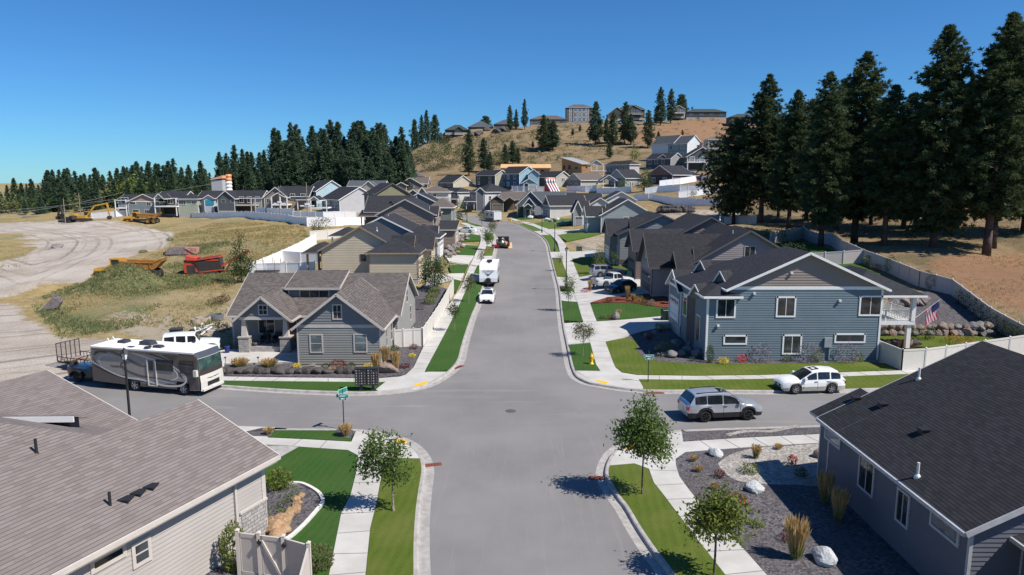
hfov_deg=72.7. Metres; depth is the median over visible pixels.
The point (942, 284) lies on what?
fence
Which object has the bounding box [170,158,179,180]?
fir tree
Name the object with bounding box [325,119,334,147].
pine tree
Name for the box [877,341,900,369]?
fence
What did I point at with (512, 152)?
pine tree
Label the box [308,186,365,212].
house
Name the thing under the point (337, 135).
fir tree
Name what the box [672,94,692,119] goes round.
pine tree
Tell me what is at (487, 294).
sedan
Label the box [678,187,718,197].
fence
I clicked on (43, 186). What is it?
pine tree
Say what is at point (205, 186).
fir tree
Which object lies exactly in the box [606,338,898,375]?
lawn
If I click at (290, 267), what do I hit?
fence
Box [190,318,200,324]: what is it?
concrete ring
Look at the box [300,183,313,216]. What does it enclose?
power pole
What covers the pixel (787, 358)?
shrub
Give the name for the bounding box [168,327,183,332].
junk crate
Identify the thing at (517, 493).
road
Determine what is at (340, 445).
sidewalk
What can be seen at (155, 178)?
fir tree
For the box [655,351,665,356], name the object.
shrub
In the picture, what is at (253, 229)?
dry grass
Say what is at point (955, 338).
shrub
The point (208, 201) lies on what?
house
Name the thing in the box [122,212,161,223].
dump truck
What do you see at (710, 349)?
shrub
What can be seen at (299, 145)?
pine tree
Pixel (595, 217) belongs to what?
house
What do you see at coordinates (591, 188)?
fence
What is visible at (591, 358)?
fire hydrant
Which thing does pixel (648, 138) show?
pine tree
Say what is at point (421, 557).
kerb
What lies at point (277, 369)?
boulder
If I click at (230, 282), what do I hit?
shrub
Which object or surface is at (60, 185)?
pine tree
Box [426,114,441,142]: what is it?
pine tree
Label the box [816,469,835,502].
ornamental grass
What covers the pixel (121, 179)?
pine tree
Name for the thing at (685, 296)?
window
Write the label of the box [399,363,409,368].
shrub
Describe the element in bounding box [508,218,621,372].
sidewalk
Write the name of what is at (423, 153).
shrub
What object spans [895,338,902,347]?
boulder
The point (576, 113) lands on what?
house
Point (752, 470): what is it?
shrub
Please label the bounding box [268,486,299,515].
ground cover
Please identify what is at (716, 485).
ornamental grass
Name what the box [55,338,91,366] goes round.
utility trailer
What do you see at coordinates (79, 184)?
fir tree
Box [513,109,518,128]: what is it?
pine tree
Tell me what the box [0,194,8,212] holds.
fir tree
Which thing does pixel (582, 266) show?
lawn
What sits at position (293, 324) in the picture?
door
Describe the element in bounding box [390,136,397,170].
pine tree
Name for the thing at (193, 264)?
screening machine
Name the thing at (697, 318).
door
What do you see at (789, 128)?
pine tree
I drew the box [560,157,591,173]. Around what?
house
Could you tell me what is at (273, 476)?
shrub
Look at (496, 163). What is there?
shrub
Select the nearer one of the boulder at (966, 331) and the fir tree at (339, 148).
the boulder at (966, 331)
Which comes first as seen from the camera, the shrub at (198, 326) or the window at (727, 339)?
the window at (727, 339)
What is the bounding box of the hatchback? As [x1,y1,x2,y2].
[604,279,636,293]
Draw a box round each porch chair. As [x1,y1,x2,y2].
[260,332,270,343]
[272,332,282,343]
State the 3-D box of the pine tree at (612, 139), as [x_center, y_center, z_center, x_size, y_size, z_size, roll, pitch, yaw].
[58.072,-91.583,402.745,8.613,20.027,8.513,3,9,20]
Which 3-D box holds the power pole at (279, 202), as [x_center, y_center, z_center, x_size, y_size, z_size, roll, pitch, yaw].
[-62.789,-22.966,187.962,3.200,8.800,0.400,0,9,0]
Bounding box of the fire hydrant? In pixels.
[589,353,593,363]
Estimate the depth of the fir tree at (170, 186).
282.42 m
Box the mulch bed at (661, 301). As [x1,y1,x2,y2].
[590,293,668,307]
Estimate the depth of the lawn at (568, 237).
150.93 m
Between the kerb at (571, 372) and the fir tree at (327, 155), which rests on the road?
the kerb at (571, 372)
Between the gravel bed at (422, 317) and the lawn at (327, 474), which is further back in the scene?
the gravel bed at (422, 317)
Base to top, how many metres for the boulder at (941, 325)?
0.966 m
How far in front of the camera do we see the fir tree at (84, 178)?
393.39 m
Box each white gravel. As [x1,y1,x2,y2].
[718,443,818,485]
[726,425,800,435]
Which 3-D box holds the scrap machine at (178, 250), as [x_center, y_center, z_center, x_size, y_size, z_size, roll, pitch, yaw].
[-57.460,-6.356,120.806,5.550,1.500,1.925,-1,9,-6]
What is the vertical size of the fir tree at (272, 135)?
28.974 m
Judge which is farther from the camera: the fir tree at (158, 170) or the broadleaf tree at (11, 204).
the fir tree at (158, 170)
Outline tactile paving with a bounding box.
[414,381,427,385]
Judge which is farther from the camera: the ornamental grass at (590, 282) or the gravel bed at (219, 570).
the ornamental grass at (590, 282)
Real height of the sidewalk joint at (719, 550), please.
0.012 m
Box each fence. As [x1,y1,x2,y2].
[91,210,128,218]
[191,211,306,225]
[248,261,314,272]
[253,233,316,263]
[256,207,293,214]
[282,250,317,262]
[293,211,356,217]
[306,216,363,226]
[309,228,342,239]
[393,327,422,347]
[422,278,453,348]
[512,186,543,191]
[567,185,596,191]
[597,186,631,193]
[633,194,648,200]
[645,185,705,193]
[649,194,716,205]
[659,175,706,185]
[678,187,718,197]
[724,215,756,223]
[770,226,818,243]
[814,249,862,263]
[824,232,919,285]
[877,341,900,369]
[900,335,1023,369]
[918,270,1023,335]
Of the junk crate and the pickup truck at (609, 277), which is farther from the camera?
the pickup truck at (609, 277)
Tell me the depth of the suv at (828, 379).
49.31 m
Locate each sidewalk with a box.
[223,376,354,381]
[263,438,350,449]
[329,450,384,574]
[348,431,418,457]
[376,372,444,390]
[407,223,486,373]
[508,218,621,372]
[576,371,643,388]
[610,429,684,468]
[638,370,916,379]
[649,458,766,574]
[683,434,818,451]
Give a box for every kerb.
[66,216,497,395]
[275,428,433,574]
[455,212,877,394]
[596,425,819,574]
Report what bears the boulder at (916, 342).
on the lawn at (938, 341)
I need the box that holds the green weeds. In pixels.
[31,222,305,338]
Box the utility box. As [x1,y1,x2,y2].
[576,246,581,250]
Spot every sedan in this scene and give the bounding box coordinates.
[458,226,476,232]
[479,288,495,302]
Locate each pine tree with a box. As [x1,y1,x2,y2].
[21,200,27,214]
[37,184,51,198]
[54,182,71,211]
[79,188,91,210]
[102,192,110,208]
[117,175,124,194]
[133,178,146,193]
[176,174,185,190]
[197,180,203,191]
[220,153,230,175]
[221,167,230,179]
[234,160,249,189]
[238,149,244,159]
[255,152,261,173]
[271,160,287,187]
[287,137,310,184]
[290,124,304,161]
[304,143,322,185]
[316,128,322,145]
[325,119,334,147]
[327,151,343,185]
[337,139,366,186]
[350,120,359,143]
[361,127,375,158]
[363,159,377,179]
[376,122,389,163]
[380,153,396,182]
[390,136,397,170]
[403,140,414,175]
[408,119,421,149]
[414,131,419,147]
[418,115,425,143]
[423,110,431,143]
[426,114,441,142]
[460,129,476,175]
[476,137,489,169]
[480,115,493,126]
[485,152,493,169]
[501,143,509,163]
[506,105,513,129]
[507,141,518,163]
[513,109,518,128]
[516,148,520,162]
[520,99,528,129]
[535,114,550,151]
[544,118,553,149]
[545,120,561,149]
[586,101,607,144]
[602,118,608,143]
[604,142,613,157]
[606,112,618,146]
[617,102,630,142]
[623,114,638,144]
[642,109,655,147]
[653,86,667,125]
[664,88,676,123]
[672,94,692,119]
[695,117,772,224]
[734,73,788,223]
[757,135,793,216]
[761,89,814,227]
[761,98,826,218]
[787,71,864,246]
[816,50,901,242]
[820,78,867,229]
[847,84,926,244]
[887,23,997,247]
[888,94,937,228]
[944,11,1023,256]
[944,78,979,223]
[966,17,1023,248]
[1005,151,1023,231]
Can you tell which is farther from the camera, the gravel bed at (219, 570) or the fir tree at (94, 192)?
the fir tree at (94, 192)
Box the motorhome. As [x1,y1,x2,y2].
[89,337,223,394]
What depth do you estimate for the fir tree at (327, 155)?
258.15 m
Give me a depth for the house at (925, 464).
28.32 m
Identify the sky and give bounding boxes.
[0,0,1023,182]
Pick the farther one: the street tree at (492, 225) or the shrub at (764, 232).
the street tree at (492, 225)
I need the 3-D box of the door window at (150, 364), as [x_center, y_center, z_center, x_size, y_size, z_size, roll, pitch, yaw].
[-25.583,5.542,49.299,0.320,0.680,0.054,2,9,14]
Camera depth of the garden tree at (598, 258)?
102.27 m
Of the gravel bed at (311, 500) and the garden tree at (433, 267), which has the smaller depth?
the gravel bed at (311, 500)
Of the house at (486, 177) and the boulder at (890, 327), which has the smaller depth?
the boulder at (890, 327)
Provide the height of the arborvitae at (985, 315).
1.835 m
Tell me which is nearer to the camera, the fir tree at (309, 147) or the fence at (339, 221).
the fence at (339, 221)
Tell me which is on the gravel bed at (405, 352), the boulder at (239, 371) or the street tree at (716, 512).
the boulder at (239, 371)
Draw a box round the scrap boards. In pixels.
[199,326,216,334]
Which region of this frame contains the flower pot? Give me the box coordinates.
[224,346,229,352]
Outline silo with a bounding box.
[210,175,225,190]
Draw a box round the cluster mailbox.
[354,366,378,390]
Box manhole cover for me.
[505,409,515,412]
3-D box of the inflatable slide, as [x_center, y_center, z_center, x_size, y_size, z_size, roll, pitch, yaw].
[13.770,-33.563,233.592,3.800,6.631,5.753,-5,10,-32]
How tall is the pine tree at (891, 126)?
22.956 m
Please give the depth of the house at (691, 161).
271.04 m
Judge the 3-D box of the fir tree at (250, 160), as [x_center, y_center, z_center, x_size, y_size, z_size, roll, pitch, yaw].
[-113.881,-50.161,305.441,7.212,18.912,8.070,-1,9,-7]
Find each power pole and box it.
[273,186,284,213]
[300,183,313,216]
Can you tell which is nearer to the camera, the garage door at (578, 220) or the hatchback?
the hatchback
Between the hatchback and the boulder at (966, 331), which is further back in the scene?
the hatchback
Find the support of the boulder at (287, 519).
on the gravel bed at (311, 500)
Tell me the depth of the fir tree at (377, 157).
274.66 m
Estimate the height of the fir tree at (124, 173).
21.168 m
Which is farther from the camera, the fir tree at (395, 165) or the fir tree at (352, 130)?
the fir tree at (352, 130)
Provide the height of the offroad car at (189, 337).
1.894 m
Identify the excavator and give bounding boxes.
[55,205,77,222]
[70,203,111,220]
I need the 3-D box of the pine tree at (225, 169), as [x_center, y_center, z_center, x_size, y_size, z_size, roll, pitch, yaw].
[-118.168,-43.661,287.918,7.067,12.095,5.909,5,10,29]
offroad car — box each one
[67,355,108,382]
[162,331,219,348]
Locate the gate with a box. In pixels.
[234,528,311,574]
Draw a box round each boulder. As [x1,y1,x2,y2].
[51,243,63,248]
[224,366,233,373]
[234,368,243,373]
[242,368,252,373]
[252,366,264,373]
[262,368,270,373]
[266,518,284,533]
[268,528,286,536]
[270,366,285,373]
[280,523,291,533]
[282,515,291,524]
[284,511,293,518]
[285,368,293,373]
[286,507,295,512]
[291,495,299,501]
[291,503,300,513]
[292,499,302,505]
[294,368,302,373]
[297,492,304,497]
[302,366,312,373]
[311,367,324,373]
[322,368,333,373]
[334,367,342,373]
[343,366,353,373]
[379,360,399,372]
[443,249,449,255]
[474,130,483,135]
[492,128,501,132]
[497,126,506,130]
[611,311,619,319]
[654,345,665,351]
[664,349,677,357]
[671,339,680,346]
[677,349,685,356]
[682,345,693,353]
[691,348,701,357]
[708,448,722,457]
[744,480,764,494]
[811,546,837,567]
[813,449,817,457]
[880,330,888,335]
[881,325,887,330]
[887,325,895,330]
[888,329,896,335]
[890,339,896,345]
[891,299,898,305]
[895,325,902,331]
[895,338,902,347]
[900,298,910,306]
[911,329,918,335]
[912,338,921,345]
[916,324,924,329]
[918,298,924,305]
[920,297,930,304]
[931,323,937,330]
[935,330,942,335]
[937,321,948,329]
[941,329,948,335]
[947,323,955,329]
[949,329,957,335]
[954,324,961,329]
[957,330,964,335]
[961,327,973,335]
[967,321,979,330]
[976,321,984,330]
[978,330,986,336]
[984,321,993,329]
[986,329,997,336]
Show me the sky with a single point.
(105, 85)
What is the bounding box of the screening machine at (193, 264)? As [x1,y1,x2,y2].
[183,250,249,274]
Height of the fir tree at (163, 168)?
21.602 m
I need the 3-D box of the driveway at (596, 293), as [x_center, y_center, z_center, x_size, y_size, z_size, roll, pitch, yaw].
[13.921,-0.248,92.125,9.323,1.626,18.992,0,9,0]
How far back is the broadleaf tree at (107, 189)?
295.38 m
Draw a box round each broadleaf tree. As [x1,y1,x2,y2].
[0,191,31,213]
[17,191,71,213]
[61,192,108,210]
[80,178,119,208]
[154,179,198,192]
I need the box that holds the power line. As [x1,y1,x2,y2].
[3,184,208,210]
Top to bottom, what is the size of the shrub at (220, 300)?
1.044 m
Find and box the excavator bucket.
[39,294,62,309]
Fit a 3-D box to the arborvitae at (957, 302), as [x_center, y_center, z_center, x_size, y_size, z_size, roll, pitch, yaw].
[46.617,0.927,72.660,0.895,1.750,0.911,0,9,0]
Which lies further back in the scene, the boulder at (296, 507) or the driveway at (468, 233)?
the driveway at (468, 233)
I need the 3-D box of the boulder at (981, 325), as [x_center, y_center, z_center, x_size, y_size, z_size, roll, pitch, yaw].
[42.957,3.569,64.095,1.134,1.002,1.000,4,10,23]
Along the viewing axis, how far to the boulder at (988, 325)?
63.67 m
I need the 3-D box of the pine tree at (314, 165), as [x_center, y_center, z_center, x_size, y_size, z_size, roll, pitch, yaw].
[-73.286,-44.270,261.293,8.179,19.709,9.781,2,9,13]
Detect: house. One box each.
[0,370,280,574]
[114,193,165,216]
[153,191,200,217]
[198,191,223,212]
[216,190,267,211]
[226,270,418,367]
[262,186,314,212]
[296,180,339,208]
[301,221,437,283]
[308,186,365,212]
[327,213,445,261]
[347,180,387,190]
[358,196,417,225]
[362,183,411,206]
[374,197,459,246]
[396,177,430,190]
[409,185,451,201]
[413,192,456,219]
[415,171,424,176]
[437,175,475,187]
[445,125,467,134]
[447,187,470,207]
[464,183,512,212]
[468,121,492,128]
[474,170,504,186]
[489,192,526,212]
[494,120,518,127]
[501,164,550,172]
[503,166,539,188]
[515,190,576,216]
[520,171,569,190]
[530,115,567,125]
[542,193,602,217]
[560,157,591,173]
[565,104,592,122]
[566,173,604,185]
[570,191,637,225]
[582,198,647,233]
[587,160,640,175]
[597,169,641,187]
[601,211,675,265]
[606,105,645,121]
[624,213,745,278]
[636,223,778,296]
[645,153,681,168]
[647,165,700,183]
[651,135,702,155]
[665,246,927,362]
[671,105,684,118]
[680,147,713,170]
[682,109,725,119]
[702,136,721,149]
[726,114,754,125]
[809,341,1023,574]
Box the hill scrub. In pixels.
[415,117,726,170]
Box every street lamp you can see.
[119,348,130,415]
[554,221,555,250]
[565,247,567,287]
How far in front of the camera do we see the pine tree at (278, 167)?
258.01 m
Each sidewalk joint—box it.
[333,467,379,574]
[421,223,486,363]
[515,220,605,345]
[663,470,762,574]
[701,435,818,447]
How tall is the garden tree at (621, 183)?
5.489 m
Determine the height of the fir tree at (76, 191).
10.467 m
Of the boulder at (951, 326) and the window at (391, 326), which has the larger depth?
the boulder at (951, 326)
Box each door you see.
[146,358,157,385]
[288,321,296,340]
[419,259,423,276]
[440,241,442,256]
[493,204,502,210]
[575,217,581,225]
[605,244,608,259]
[629,257,633,275]
[642,269,649,291]
[670,296,677,321]
[696,316,699,340]
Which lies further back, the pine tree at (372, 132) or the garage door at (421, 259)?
the pine tree at (372, 132)
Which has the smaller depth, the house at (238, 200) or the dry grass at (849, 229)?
the dry grass at (849, 229)
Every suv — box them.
[589,263,624,276]
[677,386,761,421]
[773,366,845,393]
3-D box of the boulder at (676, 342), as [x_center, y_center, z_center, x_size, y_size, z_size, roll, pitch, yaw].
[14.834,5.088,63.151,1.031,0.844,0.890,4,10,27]
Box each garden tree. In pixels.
[415,253,453,288]
[590,242,607,264]
[608,251,618,267]
[619,178,628,188]
[629,148,640,159]
[633,165,653,190]
[686,187,696,197]
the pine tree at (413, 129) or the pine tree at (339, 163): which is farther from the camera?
the pine tree at (413, 129)
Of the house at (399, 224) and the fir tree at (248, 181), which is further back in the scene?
the fir tree at (248, 181)
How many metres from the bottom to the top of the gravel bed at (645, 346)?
0.318 m
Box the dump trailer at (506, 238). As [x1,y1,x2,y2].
[498,236,509,246]
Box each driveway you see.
[219,348,314,365]
[239,426,274,442]
[268,445,296,455]
[426,273,463,285]
[445,256,473,264]
[458,227,478,234]
[471,274,478,281]
[476,226,490,233]
[478,256,491,265]
[535,231,548,234]
[549,229,584,234]
[551,252,560,258]
[557,277,569,287]
[561,291,576,301]
[564,322,589,344]
[570,250,603,258]
[579,274,647,301]
[597,316,668,341]
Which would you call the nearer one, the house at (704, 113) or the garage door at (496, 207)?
the garage door at (496, 207)
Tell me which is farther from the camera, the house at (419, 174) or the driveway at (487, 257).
the house at (419, 174)
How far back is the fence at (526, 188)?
244.62 m
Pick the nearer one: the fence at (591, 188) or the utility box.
the utility box
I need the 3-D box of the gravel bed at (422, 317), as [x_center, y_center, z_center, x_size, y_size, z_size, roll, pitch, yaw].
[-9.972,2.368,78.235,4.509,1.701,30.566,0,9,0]
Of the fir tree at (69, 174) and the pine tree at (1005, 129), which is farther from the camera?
the fir tree at (69, 174)
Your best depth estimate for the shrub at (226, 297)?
82.92 m
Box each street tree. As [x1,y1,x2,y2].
[349,425,416,510]
[445,302,461,330]
[455,200,464,212]
[455,208,462,224]
[461,270,476,294]
[476,211,486,222]
[477,251,484,260]
[480,225,494,249]
[487,221,497,229]
[555,253,563,269]
[560,273,577,309]
[571,321,596,346]
[603,385,679,493]
[673,476,762,574]
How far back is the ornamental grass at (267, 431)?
41.06 m
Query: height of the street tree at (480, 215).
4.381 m
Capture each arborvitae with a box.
[953,288,961,303]
[961,292,969,308]
[968,298,977,313]
[976,303,983,319]
[982,307,989,321]
[989,311,998,329]
[994,316,1005,334]
[1001,320,1012,337]
[1007,324,1018,336]
[1014,326,1023,335]
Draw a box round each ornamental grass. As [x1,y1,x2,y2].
[229,357,249,366]
[259,357,278,367]
[262,427,274,434]
[338,422,351,435]
[370,352,381,365]
[379,344,390,361]
[389,350,400,368]
[588,280,592,288]
[625,286,629,299]
[689,454,698,460]
[694,465,703,471]
[710,481,719,488]
[751,442,761,458]
[773,443,784,448]
[782,512,811,559]
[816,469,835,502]
[827,486,851,521]
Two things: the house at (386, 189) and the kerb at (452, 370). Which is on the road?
the kerb at (452, 370)
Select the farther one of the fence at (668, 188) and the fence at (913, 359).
the fence at (668, 188)
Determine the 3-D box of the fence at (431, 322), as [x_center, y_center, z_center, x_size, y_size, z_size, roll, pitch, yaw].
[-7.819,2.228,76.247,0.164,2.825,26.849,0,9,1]
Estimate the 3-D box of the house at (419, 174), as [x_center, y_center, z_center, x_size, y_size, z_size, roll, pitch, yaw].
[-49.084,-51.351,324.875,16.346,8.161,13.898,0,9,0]
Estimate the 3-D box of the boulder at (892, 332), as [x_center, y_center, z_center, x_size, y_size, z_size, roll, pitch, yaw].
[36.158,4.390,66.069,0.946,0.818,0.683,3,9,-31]
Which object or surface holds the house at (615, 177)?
on the ground at (28, 338)
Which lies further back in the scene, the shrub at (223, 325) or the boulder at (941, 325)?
the shrub at (223, 325)
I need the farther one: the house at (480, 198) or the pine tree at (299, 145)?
the pine tree at (299, 145)
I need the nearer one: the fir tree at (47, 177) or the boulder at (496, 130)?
the fir tree at (47, 177)
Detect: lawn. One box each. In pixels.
[199,381,384,390]
[265,447,357,574]
[269,430,350,441]
[366,458,421,574]
[425,281,482,371]
[449,264,467,273]
[452,279,460,293]
[454,245,477,255]
[462,220,480,226]
[463,234,479,241]
[484,247,493,255]
[514,216,536,219]
[520,223,540,230]
[533,218,571,228]
[542,235,559,251]
[552,259,565,276]
[557,232,600,241]
[561,300,582,322]
[568,343,599,370]
[572,257,627,276]
[590,303,668,320]
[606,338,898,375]
[609,463,724,574]
[639,374,907,389]
[776,241,834,252]
[838,263,880,274]
[880,335,998,348]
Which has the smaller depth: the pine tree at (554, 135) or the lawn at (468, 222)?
the lawn at (468, 222)
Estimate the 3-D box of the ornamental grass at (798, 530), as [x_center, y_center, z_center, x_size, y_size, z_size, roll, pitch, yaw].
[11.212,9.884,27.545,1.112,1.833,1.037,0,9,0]
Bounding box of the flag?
[915,300,939,327]
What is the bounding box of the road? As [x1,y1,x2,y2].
[65,213,846,574]
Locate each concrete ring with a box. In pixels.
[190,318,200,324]
[196,316,210,323]
[208,313,223,320]
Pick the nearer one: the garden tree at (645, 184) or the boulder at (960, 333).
the boulder at (960, 333)
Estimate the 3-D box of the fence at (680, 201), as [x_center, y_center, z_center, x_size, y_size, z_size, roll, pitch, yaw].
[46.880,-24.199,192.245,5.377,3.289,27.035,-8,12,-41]
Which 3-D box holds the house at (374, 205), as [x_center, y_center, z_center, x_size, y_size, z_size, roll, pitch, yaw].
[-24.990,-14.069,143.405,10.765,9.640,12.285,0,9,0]
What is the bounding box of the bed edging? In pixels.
[285,481,324,538]
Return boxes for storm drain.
[425,462,441,466]
[588,476,604,479]
[646,392,664,393]
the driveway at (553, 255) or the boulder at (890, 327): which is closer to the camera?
the boulder at (890, 327)
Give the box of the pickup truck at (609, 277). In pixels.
[590,272,633,286]
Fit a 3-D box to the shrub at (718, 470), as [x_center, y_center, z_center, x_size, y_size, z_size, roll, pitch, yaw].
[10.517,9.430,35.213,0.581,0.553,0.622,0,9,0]
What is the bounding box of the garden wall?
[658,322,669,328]
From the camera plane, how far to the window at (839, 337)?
57.66 m
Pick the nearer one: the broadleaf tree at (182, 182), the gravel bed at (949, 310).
the gravel bed at (949, 310)
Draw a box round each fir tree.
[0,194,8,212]
[4,185,10,205]
[8,178,18,196]
[11,191,20,212]
[17,182,27,205]
[26,179,38,200]
[29,187,36,209]
[33,196,49,214]
[37,170,52,192]
[42,182,56,211]
[50,169,55,178]
[50,176,54,201]
[51,177,72,211]
[56,169,60,178]
[60,169,70,181]
[63,175,72,209]
[66,167,79,195]
[68,183,75,203]
[71,170,77,186]
[71,189,80,209]
[75,175,85,194]
[79,182,90,208]
[82,173,88,183]
[87,174,92,189]
[87,179,103,209]
[90,167,100,187]
[98,174,107,192]
[106,170,112,197]
[109,179,119,207]
[110,167,119,189]
[119,166,127,179]
[123,181,131,193]
[129,165,139,191]
[133,161,143,180]
[141,161,153,184]
[148,177,157,193]
[149,174,163,192]
[152,163,157,175]
[154,163,160,184]
[158,165,165,184]
[161,168,170,190]
[164,160,170,168]
[165,166,178,190]
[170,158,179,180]
[178,167,184,177]
[182,175,193,192]
[185,165,192,175]
[188,174,193,189]
[192,182,199,194]
[195,160,211,190]
[202,180,207,190]
[204,169,211,187]
[213,152,222,179]
[227,160,237,186]
[227,168,236,189]
[229,145,238,171]
[241,164,255,189]
[244,151,253,166]
[246,152,256,174]
[250,170,258,189]
[254,169,264,189]
[259,149,267,186]
[261,163,272,190]
[262,127,275,184]
[263,150,276,183]
[269,129,284,179]
[278,139,292,176]
[280,143,310,185]
[286,122,293,140]
[304,125,319,151]
[305,142,317,183]
[312,139,344,186]
[319,128,328,148]
[331,121,346,153]
[336,145,344,160]
[339,150,348,186]
[340,136,346,149]
[347,122,355,153]
[353,129,367,161]
[353,144,365,178]
[354,120,369,158]
[361,156,369,179]
[369,134,384,179]
[380,153,387,176]
[381,124,389,151]
[386,140,394,155]
[390,158,398,184]
[394,126,405,158]
[395,145,415,188]
[410,153,418,175]
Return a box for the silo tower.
[225,174,232,190]
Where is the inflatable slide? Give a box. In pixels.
[544,177,559,190]
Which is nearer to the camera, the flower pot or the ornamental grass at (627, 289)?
the flower pot
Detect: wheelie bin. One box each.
[627,270,632,276]
[660,308,667,318]
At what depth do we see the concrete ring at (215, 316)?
74.98 m
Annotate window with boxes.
[89,544,126,574]
[121,197,127,203]
[130,535,152,569]
[148,361,152,370]
[155,359,172,371]
[178,200,185,204]
[179,360,193,373]
[258,304,267,314]
[258,320,275,333]
[299,290,329,296]
[309,334,322,352]
[332,304,342,319]
[353,334,366,352]
[360,254,365,260]
[385,328,387,346]
[390,322,392,340]
[409,305,411,320]
[682,292,687,316]
[716,299,736,317]
[723,335,747,344]
[744,246,755,255]
[775,296,796,316]
[782,335,802,354]
[824,428,840,449]
[834,333,865,342]
[857,455,875,498]
[858,296,883,315]
[894,486,911,529]
[929,511,960,547]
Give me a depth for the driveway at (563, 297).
86.54 m
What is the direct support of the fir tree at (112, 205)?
on the ground at (28, 338)
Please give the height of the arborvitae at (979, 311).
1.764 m
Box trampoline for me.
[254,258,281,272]
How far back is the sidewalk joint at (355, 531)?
29.79 m
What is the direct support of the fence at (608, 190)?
on the ground at (28, 338)
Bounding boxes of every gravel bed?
[205,557,237,574]
[223,346,421,377]
[246,428,286,437]
[266,484,320,536]
[336,429,352,438]
[411,282,446,328]
[625,328,862,363]
[676,443,919,574]
[682,427,819,441]
[889,291,1004,336]
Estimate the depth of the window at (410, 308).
70.33 m
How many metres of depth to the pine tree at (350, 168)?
257.26 m
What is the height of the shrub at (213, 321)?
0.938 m
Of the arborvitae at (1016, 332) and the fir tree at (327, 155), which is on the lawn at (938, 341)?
the arborvitae at (1016, 332)
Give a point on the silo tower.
(228, 178)
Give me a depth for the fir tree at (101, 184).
373.70 m
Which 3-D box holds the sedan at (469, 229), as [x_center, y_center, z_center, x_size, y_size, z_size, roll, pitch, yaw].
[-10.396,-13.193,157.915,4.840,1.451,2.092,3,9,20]
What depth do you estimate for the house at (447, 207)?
146.97 m
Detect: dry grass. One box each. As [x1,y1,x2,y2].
[0,222,308,336]
[750,210,1023,320]
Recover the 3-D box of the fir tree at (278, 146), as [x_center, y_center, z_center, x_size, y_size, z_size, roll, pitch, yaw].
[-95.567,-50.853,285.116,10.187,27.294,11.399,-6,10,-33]
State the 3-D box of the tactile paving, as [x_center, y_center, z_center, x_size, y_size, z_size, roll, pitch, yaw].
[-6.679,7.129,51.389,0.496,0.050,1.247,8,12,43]
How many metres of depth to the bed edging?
31.66 m
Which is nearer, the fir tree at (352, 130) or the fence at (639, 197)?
the fence at (639, 197)
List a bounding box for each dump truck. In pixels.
[90,257,166,276]
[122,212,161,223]
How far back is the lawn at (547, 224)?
185.68 m
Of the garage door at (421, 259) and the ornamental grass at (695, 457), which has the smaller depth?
the ornamental grass at (695, 457)
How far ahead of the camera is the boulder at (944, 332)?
64.45 m
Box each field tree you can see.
[108,174,156,202]
[225,227,255,282]
[309,217,332,230]
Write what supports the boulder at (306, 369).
on the gravel bed at (405, 352)
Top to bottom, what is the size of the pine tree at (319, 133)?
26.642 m
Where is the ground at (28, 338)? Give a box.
[0,118,1023,563]
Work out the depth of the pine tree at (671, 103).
491.21 m
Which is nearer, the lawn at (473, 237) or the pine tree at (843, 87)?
the pine tree at (843, 87)
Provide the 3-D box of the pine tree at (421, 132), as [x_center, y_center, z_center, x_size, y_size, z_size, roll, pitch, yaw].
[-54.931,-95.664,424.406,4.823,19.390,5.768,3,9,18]
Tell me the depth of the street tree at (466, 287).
83.53 m
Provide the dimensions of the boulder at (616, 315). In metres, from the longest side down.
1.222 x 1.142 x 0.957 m
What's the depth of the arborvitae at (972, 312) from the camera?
69.23 m
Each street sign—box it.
[336,387,348,422]
[644,352,653,381]
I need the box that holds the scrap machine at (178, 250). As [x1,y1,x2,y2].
[163,246,198,255]
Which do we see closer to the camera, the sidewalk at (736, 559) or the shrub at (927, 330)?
the sidewalk at (736, 559)
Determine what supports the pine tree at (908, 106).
on the ground at (28, 338)
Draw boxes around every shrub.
[193,324,206,333]
[204,319,220,326]
[207,296,225,304]
[215,294,230,302]
[215,322,230,332]
[218,520,243,572]
[222,278,235,285]
[266,466,293,491]
[311,542,334,573]
[329,359,346,368]
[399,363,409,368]
[409,343,418,349]
[413,148,433,161]
[422,155,447,168]
[423,294,436,303]
[428,140,452,153]
[428,287,439,296]
[437,147,466,163]
[492,152,506,164]
[515,144,527,151]
[654,341,673,351]
[655,323,664,330]
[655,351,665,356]
[705,344,714,362]
[714,469,725,478]
[717,356,728,363]
[729,493,748,506]
[736,354,747,362]
[740,461,759,474]
[748,344,772,362]
[751,519,765,528]
[762,228,786,239]
[781,243,807,249]
[782,355,791,362]
[787,454,797,464]
[794,467,808,476]
[796,342,822,362]
[814,349,822,361]
[833,342,860,362]
[862,255,870,265]
[883,254,895,272]
[920,326,935,338]
[925,272,935,287]
[943,334,973,342]
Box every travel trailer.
[479,259,498,283]
[484,210,501,221]
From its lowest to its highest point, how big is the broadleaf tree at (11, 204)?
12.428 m
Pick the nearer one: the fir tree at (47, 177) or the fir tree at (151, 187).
the fir tree at (151, 187)
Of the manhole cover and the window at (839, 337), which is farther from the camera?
the window at (839, 337)
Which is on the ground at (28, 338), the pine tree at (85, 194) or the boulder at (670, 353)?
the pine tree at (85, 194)
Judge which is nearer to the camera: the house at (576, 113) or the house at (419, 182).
the house at (419, 182)
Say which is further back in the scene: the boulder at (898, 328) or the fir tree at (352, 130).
the fir tree at (352, 130)
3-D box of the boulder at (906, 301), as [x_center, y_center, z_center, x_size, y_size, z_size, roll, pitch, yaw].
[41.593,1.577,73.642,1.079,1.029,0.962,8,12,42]
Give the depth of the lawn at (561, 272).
109.63 m

